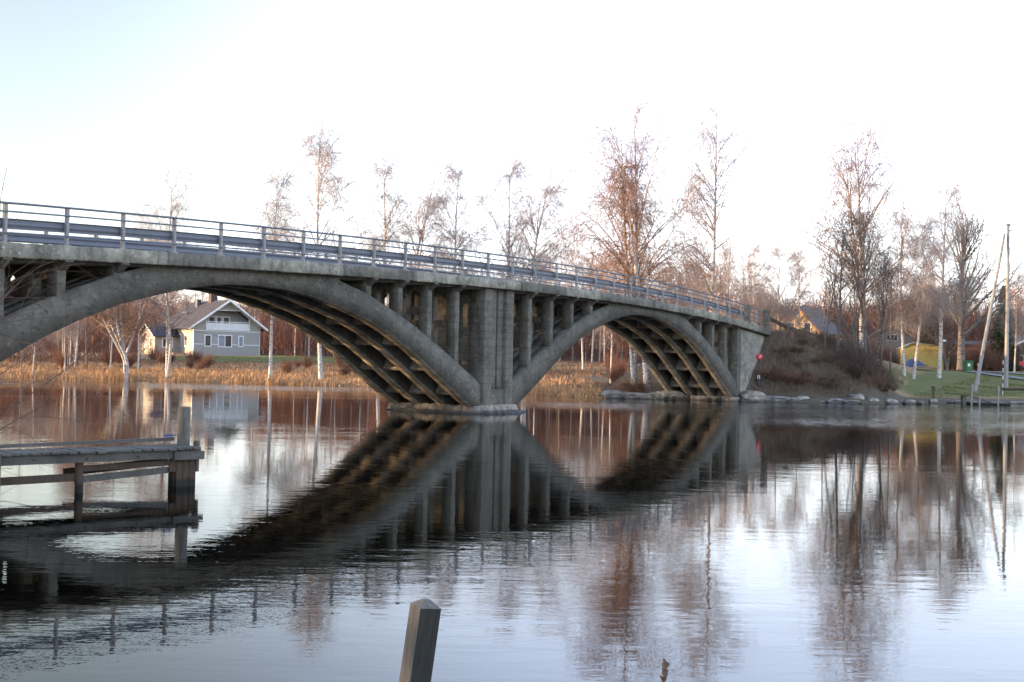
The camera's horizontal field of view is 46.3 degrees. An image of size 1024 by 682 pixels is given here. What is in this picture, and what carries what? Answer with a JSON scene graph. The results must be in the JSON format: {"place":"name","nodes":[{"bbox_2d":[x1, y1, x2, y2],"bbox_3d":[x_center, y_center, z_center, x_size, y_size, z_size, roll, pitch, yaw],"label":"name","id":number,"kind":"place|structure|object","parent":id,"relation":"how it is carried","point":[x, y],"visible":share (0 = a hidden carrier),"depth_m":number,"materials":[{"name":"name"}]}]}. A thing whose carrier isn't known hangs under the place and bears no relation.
{"place":"outdoors","nodes":[
{"label":"outdoors","id":0,"kind":"place"},
{"bbox_2d":[0,168,223,518],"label":"shrub","id":1,"kind":"object","parent":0,"point":[11,315],"visible":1,"depth_m":10.26,"materials":[{"name":"plant"}]},
{"bbox_2d":[0,354,629,389],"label":"meadow grass","id":2,"kind":"structure","parent":0,"point":[569,372],"depth_m":117.73,"materials":[{"name":"plant"}]},
{"bbox_2d":[148,355,551,369],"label":"lawn","id":3,"kind":"structure","parent":0,"point":[179,356],"depth_m":143.95,"materials":[{"name":"green plant"}]},
{"bbox_2d":[0,376,1023,681],"bbox_3d":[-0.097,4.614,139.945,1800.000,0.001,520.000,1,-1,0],"label":"river water","id":4,"kind":"structure","parent":0,"point":[312,532],"depth_m":15.86,"materials":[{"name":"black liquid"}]},
{"bbox_2d":[0,407,204,492],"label":"wooden dock","id":5,"kind":"object","parent":4,"relation":"in","point":[183,455],"visible":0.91,"depth_m":20.78,"materials":[{"name":"grey wood"}]},
{"bbox_2d":[0,437,173,447],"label":"spar","id":6,"kind":"object","parent":5,"relation":"on","point":[85,442],"visible":1,"depth_m":20.96,"materials":[{"name":"grey wood"}]},
{"bbox_2d":[0,362,602,397],"bbox_3d":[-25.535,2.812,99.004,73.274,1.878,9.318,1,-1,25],"label":"shore reeds","id":7,"kind":"object","parent":4,"relation":"in","point":[291,380],"visible":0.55,"depth_m":100.19,"materials":[{"name":"plant"}]},
{"bbox_2d":[399,599,440,681],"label":"foreground post","id":8,"kind":"object","parent":4,"relation":"in","point":[420,640],"visible":1,"depth_m":6.42,"materials":[{"name":"grey wood"}]},
{"bbox_2d":[947,384,1010,404],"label":"landing stage","id":9,"kind":"object","parent":4,"relation":"in","point":[963,398],"visible":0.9,"depth_m":82.66,"materials":[{"name":"grey wood"}]},
{"bbox_2d":[0,331,1023,403],"bbox_3d":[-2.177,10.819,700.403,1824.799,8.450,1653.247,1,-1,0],"label":"ground","id":10,"kind":"structure","parent":0,"point":[922,382],"depth_m":92.51,"materials":[{"name":"plant"}]},
{"bbox_2d":[23,333,58,373],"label":"birch tree","id":11,"kind":"object","parent":10,"relation":"on","point":[42,349],"visible":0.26,"depth_m":106.27,"materials":[{"name":"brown plant"}]},
{"bbox_2d":[48,344,80,367],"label":"bush","id":12,"kind":"object","parent":10,"relation":"on","point":[59,361],"visible":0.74,"depth_m":117.66,"materials":[{"name":"plant"}]},
{"bbox_2d":[49,318,94,371],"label":"birch tree","id":13,"kind":"object","parent":10,"relation":"on","point":[73,325],"visible":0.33,"depth_m":112.26,"materials":[{"name":"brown plant"}]},
{"bbox_2d":[75,317,102,364],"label":"forest tree","id":14,"kind":"object","parent":10,"relation":"on","point":[86,330],"visible":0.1,"depth_m":121.26,"materials":[{"name":"brown plant"}]},
{"bbox_2d":[97,346,120,363],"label":"bush","id":15,"kind":"object","parent":10,"relation":"on","point":[107,359],"visible":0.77,"depth_m":121.85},
{"bbox_2d":[115,346,139,366],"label":"bush","id":16,"kind":"object","parent":10,"relation":"on","point":[131,360],"visible":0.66,"depth_m":118.87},
{"bbox_2d":[78,220,184,379],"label":"birch tree","id":17,"kind":"object","parent":10,"relation":"on","point":[111,319],"visible":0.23,"depth_m":102.05,"materials":[{"name":"brown plant"}]},
{"bbox_2d":[131,300,161,367],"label":"forest tree","id":18,"kind":"object","parent":10,"relation":"on","point":[141,336],"visible":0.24,"depth_m":118.23,"materials":[{"name":"brown plant"}]},
{"bbox_2d":[141,342,163,359],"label":"bush","id":19,"kind":"object","parent":10,"relation":"on","point":[152,352],"visible":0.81,"depth_m":135.59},
{"bbox_2d":[152,349,176,363],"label":"bush","id":20,"kind":"object","parent":10,"relation":"on","point":[162,359],"visible":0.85,"depth_m":125.27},
{"bbox_2d":[116,161,220,377],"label":"birch tree","id":21,"kind":"object","parent":10,"relation":"on","point":[168,339],"visible":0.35,"depth_m":102.53,"materials":[{"name":"brown plant"}]},
{"bbox_2d":[139,294,267,355],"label":"grey house","id":22,"kind":"structure","parent":10,"relation":"on","point":[240,335],"depth_m":160.61,"materials":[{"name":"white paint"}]},
{"bbox_2d":[204,334,211,346],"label":"window","id":23,"kind":"structure","parent":22,"relation":"in","point":[207,338],"depth_m":158.44,"materials":[{"name":"white paint"}]},
{"bbox_2d":[218,335,231,347],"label":"window","id":24,"kind":"structure","parent":22,"relation":"in","point":[226,341],"depth_m":159.88,"materials":[{"name":"glass"}]},
{"bbox_2d":[200,353,220,366],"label":"bush","id":25,"kind":"object","parent":10,"relation":"on","point":[209,360],"visible":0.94,"depth_m":120.19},
{"bbox_2d":[231,163,330,379],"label":"birch tree","id":26,"kind":"object","parent":10,"relation":"on","point":[270,182],"visible":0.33,"depth_m":103.66,"materials":[{"name":"brown plant"}]},
{"bbox_2d":[276,355,299,373],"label":"bush","id":27,"kind":"object","parent":10,"relation":"on","point":[286,368],"visible":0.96,"depth_m":111.78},
{"bbox_2d":[296,354,317,367],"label":"bush","id":28,"kind":"object","parent":10,"relation":"on","point":[310,363],"visible":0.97,"depth_m":119.06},
{"bbox_2d":[246,107,395,380],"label":"birch tree","id":29,"kind":"object","parent":10,"relation":"on","point":[325,154],"visible":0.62,"depth_m":100.56,"materials":[{"name":"brown plant"}]},
{"bbox_2d":[335,362,351,375],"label":"bush","id":30,"kind":"object","parent":10,"relation":"on","point":[344,370],"visible":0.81,"depth_m":108.05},
{"bbox_2d":[320,148,429,306],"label":"birch tree","id":31,"kind":"object","parent":10,"relation":"on","point":[386,223],"visible":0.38,"depth_m":107.16,"materials":[{"name":"brown plant"}]},
{"bbox_2d":[0,201,770,413],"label":"concrete arch bridge","id":32,"kind":"structure","parent":10,"relation":"on","point":[440,341],"depth_m":50.48,"materials":[{"name":"concrete"}]},
{"bbox_2d":[349,152,490,306],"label":"birch tree","id":33,"kind":"object","parent":10,"relation":"on","point":[419,232],"visible":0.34,"depth_m":111.45,"materials":[{"name":"brown plant"}]},
{"bbox_2d":[405,155,501,275],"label":"birch tree","id":34,"kind":"object","parent":10,"relation":"on","point":[458,198],"visible":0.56,"depth_m":108.27,"materials":[{"name":"brown plant"}]},
{"bbox_2d":[4,282,1023,362],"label":"forest undergrowth","id":35,"kind":"object","parent":10,"relation":"on","point":[282,338],"visible":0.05,"depth_m":167.49,"materials":[{"name":"plant"}]},
{"bbox_2d":[458,134,569,283],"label":"birch tree","id":36,"kind":"object","parent":10,"relation":"on","point":[487,197],"visible":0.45,"depth_m":109.89,"materials":[{"name":"brown plant"}]},
{"bbox_2d":[465,138,609,287],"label":"birch tree","id":37,"kind":"object","parent":10,"relation":"on","point":[554,246],"visible":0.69,"depth_m":102.50,"materials":[{"name":"brown plant"}]},
{"bbox_2d":[560,252,606,369],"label":"birch tree","id":38,"kind":"object","parent":10,"relation":"on","point":[581,339],"visible":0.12,"depth_m":111.99,"materials":[{"name":"brown plant"}]},
{"bbox_2d":[582,246,607,361],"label":"forest tree","id":39,"kind":"object","parent":10,"relation":"on","point":[602,291],"visible":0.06,"depth_m":133.95,"materials":[{"name":"plant"}]},
{"bbox_2d":[580,243,638,381],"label":"birch tree","id":40,"kind":"object","parent":10,"relation":"on","point":[602,330],"visible":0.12,"depth_m":92.20,"materials":[{"name":"brown plant"}]},
{"bbox_2d":[593,356,627,381],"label":"bush","id":41,"kind":"object","parent":10,"relation":"on","point":[616,374],"visible":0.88,"depth_m":89.96,"materials":[{"name":"plant"}]},
{"bbox_2d":[598,390,625,398],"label":"shore stone","id":42,"kind":"object","parent":10,"relation":"on","point":[614,394],"visible":0.53,"depth_m":79.14,"materials":[{"name":"stone"}]},
{"bbox_2d":[600,347,624,369],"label":"bush","id":43,"kind":"object","parent":10,"relation":"on","point":[607,358],"visible":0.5,"depth_m":111.97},
{"bbox_2d":[606,352,629,375],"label":"bush","id":44,"kind":"object","parent":10,"relation":"on","point":[626,367],"visible":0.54,"depth_m":98.09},
{"bbox_2d":[624,392,645,396],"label":"shore stone","id":45,"kind":"object","parent":10,"relation":"on","point":[637,394],"visible":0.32,"depth_m":79.56,"materials":[{"name":"stone"}]},
{"bbox_2d":[611,376,660,392],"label":"bush","id":46,"kind":"object","parent":10,"relation":"on","point":[640,386],"visible":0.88,"depth_m":81.81,"materials":[{"name":"brown plant"}]},
{"bbox_2d":[542,71,742,382],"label":"birch tree","id":47,"kind":"object","parent":10,"relation":"on","point":[616,176],"visible":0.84,"depth_m":82.62,"materials":[{"name":"brown plant"}]},
{"bbox_2d":[582,177,706,392],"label":"birch tree","id":48,"kind":"object","parent":10,"relation":"on","point":[646,371],"visible":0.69,"depth_m":81.96,"materials":[{"name":"brown plant"}]},
{"bbox_2d":[656,390,684,398],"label":"shore stone","id":49,"kind":"object","parent":10,"relation":"on","point":[669,394],"visible":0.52,"depth_m":79.63,"materials":[{"name":"stone"}]},
{"bbox_2d":[656,244,722,309],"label":"birch tree","id":50,"kind":"object","parent":10,"relation":"on","point":[688,283],"visible":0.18,"depth_m":109.01,"materials":[{"name":"brown plant"}]},
{"bbox_2d":[677,236,717,312],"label":"forest tree","id":51,"kind":"object","parent":10,"relation":"on","point":[703,257],"visible":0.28,"depth_m":120.23,"materials":[{"name":"plant"}]},
{"bbox_2d":[660,82,779,312],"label":"birch tree","id":52,"kind":"object","parent":10,"relation":"on","point":[691,188],"visible":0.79,"depth_m":95.98,"materials":[{"name":"brown plant"}]},
{"bbox_2d":[696,231,766,319],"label":"birch tree","id":53,"kind":"object","parent":10,"relation":"on","point":[729,270],"visible":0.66,"depth_m":117.49,"materials":[{"name":"brown plant"}]},
{"bbox_2d":[723,246,759,319],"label":"forest tree","id":54,"kind":"object","parent":10,"relation":"on","point":[741,287],"visible":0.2,"depth_m":128.33,"materials":[{"name":"brown plant"}]},
{"bbox_2d":[739,398,758,401],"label":"shore stone","id":55,"kind":"object","parent":10,"relation":"on","point":[748,400],"visible":0.45,"depth_m":77.91,"materials":[{"name":"stone"}]},
{"bbox_2d":[732,247,768,322],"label":"forest tree","id":56,"kind":"object","parent":10,"relation":"on","point":[748,256],"visible":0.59,"depth_m":125.10,"materials":[{"name":"plant"}]},
{"bbox_2d":[739,390,765,401],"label":"shore stone","id":57,"kind":"object","parent":10,"relation":"on","point":[760,396],"visible":0.51,"depth_m":78.22,"materials":[{"name":"stone"}]},
{"bbox_2d":[731,238,784,323],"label":"birch tree","id":58,"kind":"object","parent":10,"relation":"on","point":[762,278],"visible":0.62,"depth_m":121.57,"materials":[{"name":"brown plant"}]},
{"bbox_2d":[753,363,791,381],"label":"bush","id":59,"kind":"object","parent":10,"relation":"on","point":[767,372],"visible":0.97,"depth_m":80.65,"materials":[{"name":"brown plant"}]},
{"bbox_2d":[765,396,790,401],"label":"shore stone","id":60,"kind":"object","parent":10,"relation":"on","point":[777,399],"visible":0.4,"depth_m":78.53,"materials":[{"name":"stone"}]},
{"bbox_2d":[746,234,816,330],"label":"birch tree","id":61,"kind":"object","parent":10,"relation":"on","point":[775,253],"visible":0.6,"depth_m":126.08,"materials":[{"name":"brown plant"}]},
{"bbox_2d":[759,248,823,331],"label":"birch tree","id":62,"kind":"object","parent":10,"relation":"on","point":[792,312],"visible":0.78,"depth_m":119.47,"materials":[{"name":"brown plant"}]},
{"bbox_2d":[783,369,818,388],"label":"bush","id":63,"kind":"object","parent":10,"relation":"on","point":[799,379],"visible":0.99,"depth_m":80.47,"materials":[{"name":"brown plant"}]},
{"bbox_2d":[794,335,813,344],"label":"bush","id":64,"kind":"object","parent":10,"relation":"on","point":[806,340],"visible":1,"depth_m":82.55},
{"bbox_2d":[770,317,842,340],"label":"roadside fence","id":65,"kind":"object","parent":10,"relation":"on","point":[786,325],"visible":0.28,"depth_m":84.80,"materials":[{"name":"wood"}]},
{"bbox_2d":[777,306,841,338],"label":"yellow cottage","id":66,"kind":"structure","parent":10,"relation":"on","point":[821,322],"depth_m":140.83,"materials":[{"name":"grey"}]},
{"bbox_2d":[750,325,885,394],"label":"embankment grass","id":67,"kind":"structure","parent":10,"relation":"on","point":[814,347],"depth_m":81.63,"materials":[{"name":"plant"}]},
{"bbox_2d":[818,351,836,360],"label":"bush","id":68,"kind":"object","parent":10,"relation":"on","point":[826,356],"visible":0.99,"depth_m":81.93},
{"bbox_2d":[799,249,856,347],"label":"alder tree","id":69,"kind":"object","parent":10,"relation":"on","point":[829,293],"visible":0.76,"depth_m":86.07,"materials":[{"name":"brown plant"}]},
{"bbox_2d":[811,366,853,387],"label":"bush","id":70,"kind":"object","parent":10,"relation":"on","point":[833,378],"visible":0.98,"depth_m":80.65,"materials":[{"name":"plant"}]},
{"bbox_2d":[799,208,874,354],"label":"alder tree","id":71,"kind":"object","parent":10,"relation":"on","point":[841,262],"visible":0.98,"depth_m":83.50,"materials":[{"name":"brown plant"}]},
{"bbox_2d":[829,337,865,365],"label":"bush","id":72,"kind":"object","parent":10,"relation":"on","point":[842,348],"visible":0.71,"depth_m":82.12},
{"bbox_2d":[791,213,906,348],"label":"alder tree","id":73,"kind":"object","parent":10,"relation":"on","point":[849,279],"visible":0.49,"depth_m":85.70,"materials":[{"name":"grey plant"}]},
{"bbox_2d":[818,264,884,352],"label":"alder tree","id":74,"kind":"object","parent":10,"relation":"on","point":[855,315],"visible":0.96,"depth_m":81.95,"materials":[{"name":"brown plant"}]},
{"bbox_2d":[768,97,942,347],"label":"birch tree","id":75,"kind":"object","parent":10,"relation":"on","point":[855,188],"visible":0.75,"depth_m":89.41,"materials":[{"name":"brown plant"}]},
{"bbox_2d":[822,334,889,378],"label":"bush","id":76,"kind":"object","parent":10,"relation":"on","point":[856,373],"visible":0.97,"depth_m":81.20,"materials":[{"name":"plant"}]},
{"bbox_2d":[848,393,864,398],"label":"shore stone","id":77,"kind":"object","parent":10,"relation":"on","point":[859,396],"visible":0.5,"depth_m":79.79,"materials":[{"name":"stone"}]},
{"bbox_2d":[835,353,878,372],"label":"bush","id":78,"kind":"object","parent":10,"relation":"on","point":[854,364],"visible":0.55,"depth_m":81.43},
{"bbox_2d":[830,200,909,377],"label":"alder tree","id":79,"kind":"object","parent":10,"relation":"on","point":[861,221],"visible":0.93,"depth_m":82.59,"materials":[{"name":"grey plant"}]},
{"bbox_2d":[824,224,922,366],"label":"alder tree","id":80,"kind":"object","parent":10,"relation":"on","point":[879,310],"visible":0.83,"depth_m":83.76,"materials":[{"name":"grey plant"}]},
{"bbox_2d":[859,374,888,386],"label":"bush","id":81,"kind":"object","parent":10,"relation":"on","point":[879,381],"visible":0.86,"depth_m":81.23,"materials":[{"name":"brown plant"}]},
{"bbox_2d":[852,244,910,375],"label":"alder tree","id":82,"kind":"object","parent":10,"relation":"on","point":[881,348],"visible":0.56,"depth_m":85.83,"materials":[{"name":"brown plant"}]},
{"bbox_2d":[871,342,900,360],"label":"bush","id":83,"kind":"object","parent":10,"relation":"on","point":[884,356],"visible":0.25,"depth_m":120.67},
{"bbox_2d":[866,363,907,390],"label":"bush","id":84,"kind":"object","parent":10,"relation":"on","point":[888,373],"visible":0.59,"depth_m":82.08,"materials":[{"name":"plant"}]},
{"bbox_2d":[861,266,916,378],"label":"alder tree","id":85,"kind":"object","parent":10,"relation":"on","point":[890,366],"visible":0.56,"depth_m":88.19,"materials":[{"name":"brown plant"}]},
{"bbox_2d":[866,324,921,356],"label":"beige house","id":86,"kind":"structure","parent":10,"relation":"on","point":[907,335],"depth_m":141.97,"materials":[{"name":"brown"}]},
{"bbox_2d":[845,192,960,375],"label":"birch tree","id":87,"kind":"object","parent":10,"relation":"on","point":[906,225],"visible":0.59,"depth_m":100.63,"materials":[{"name":"brown plant"}]},
{"bbox_2d":[897,342,943,369],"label":"yellow shed","id":88,"kind":"structure","parent":10,"relation":"on","point":[931,360],"depth_m":121.98,"materials":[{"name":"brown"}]},
{"bbox_2d":[905,358,936,368],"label":"tarpaulin heap","id":89,"kind":"object","parent":10,"relation":"on","point":[909,363],"visible":0.72,"depth_m":113.42,"materials":[{"name":"blue"}]},
{"bbox_2d":[881,211,962,378],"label":"birch tree","id":90,"kind":"object","parent":10,"relation":"on","point":[924,309],"visible":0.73,"depth_m":100.66,"materials":[{"name":"brown plant"}]},
{"bbox_2d":[920,292,938,344],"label":"spruce tree","id":91,"kind":"object","parent":10,"relation":"on","point":[926,337],"visible":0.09,"depth_m":131.70,"materials":[{"name":"green plant"}]},
{"bbox_2d":[900,282,973,370],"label":"broadleaf tree","id":92,"kind":"object","parent":10,"relation":"on","point":[946,324],"visible":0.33,"depth_m":121.09,"materials":[{"name":"brown plant"}]},
{"bbox_2d":[944,345,966,369],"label":"bush","id":93,"kind":"object","parent":10,"relation":"on","point":[951,363],"visible":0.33,"depth_m":124.09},
{"bbox_2d":[903,171,1014,377],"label":"birch tree","id":94,"kind":"object","parent":10,"relation":"on","point":[961,279],"visible":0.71,"depth_m":104.04,"materials":[{"name":"brown plant"}]},
{"bbox_2d":[905,372,1023,398],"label":"bank grass","id":95,"kind":"structure","parent":10,"relation":"on","point":[954,391],"depth_m":94.79,"materials":[{"name":"plant"}]},
{"bbox_2d":[910,179,1023,369],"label":"broadleaf tree","id":96,"kind":"object","parent":10,"relation":"on","point":[961,330],"visible":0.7,"depth_m":115.57,"materials":[{"name":"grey plant"}]},
{"bbox_2d":[962,360,972,370],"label":"wheelie bin","id":97,"kind":"object","parent":10,"relation":"on","point":[967,365],"visible":0.92,"depth_m":111.70,"materials":[{"name":"green plastic"}]},
{"bbox_2d":[946,341,989,369],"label":"red house","id":98,"kind":"structure","parent":10,"relation":"on","point":[969,343],"depth_m":141.80,"materials":[{"name":"brown"}]},
{"bbox_2d":[965,336,1002,370],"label":"bush","id":99,"kind":"object","parent":10,"relation":"on","point":[977,356],"visible":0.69,"depth_m":126.09,"materials":[{"name":"plant"}]},
{"bbox_2d":[973,233,1005,391],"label":"stay pole","id":100,"kind":"object","parent":10,"relation":"on","point":[976,384],"visible":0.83,"depth_m":95.08,"materials":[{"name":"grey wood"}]},
{"bbox_2d":[965,333,1014,370],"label":"bush","id":101,"kind":"object","parent":10,"relation":"on","point":[985,352],"visible":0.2,"depth_m":129.15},
{"bbox_2d":[968,371,1023,378],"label":"footpath","id":102,"kind":"structure","parent":10,"relation":"on","point":[998,375],"depth_m":107.69,"materials":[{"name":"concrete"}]},
{"bbox_2d":[983,344,1011,370],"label":"bush","id":103,"kind":"object","parent":10,"relation":"on","point":[995,361],"visible":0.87,"depth_m":122.98,"materials":[{"name":"plant"}]},
{"bbox_2d":[980,335,1023,370],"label":"dark house","id":104,"kind":"structure","parent":10,"relation":"on","point":[1021,338],"depth_m":133.85,"materials":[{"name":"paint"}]},
{"bbox_2d":[985,285,1020,370],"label":"spruce tree","id":105,"kind":"object","parent":10,"relation":"on","point":[996,335],"visible":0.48,"depth_m":127.66,"materials":[{"name":"green plant"}]},
{"bbox_2d":[986,267,1023,371],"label":"birch tree","id":106,"kind":"object","parent":10,"relation":"on","point":[1019,317],"visible":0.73,"depth_m":117.87,"materials":[{"name":"brown plant"}]},
{"bbox_2d":[1004,224,1012,387],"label":"utility pole","id":107,"kind":"object","parent":10,"relation":"on","point":[1006,360],"visible":0.86,"depth_m":96.21,"materials":[{"name":"grey wood"}]},
{"bbox_2d":[0,0,1023,340],"label":"sky","id":108,"kind":"structure","parent":0,"point":[94,94],"materials":[{"name":"white"}]},
{"bbox_2d":[660,658,669,681],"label":"grass stalk","id":109,"kind":"object","parent":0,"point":[665,664],"depth_m":2.59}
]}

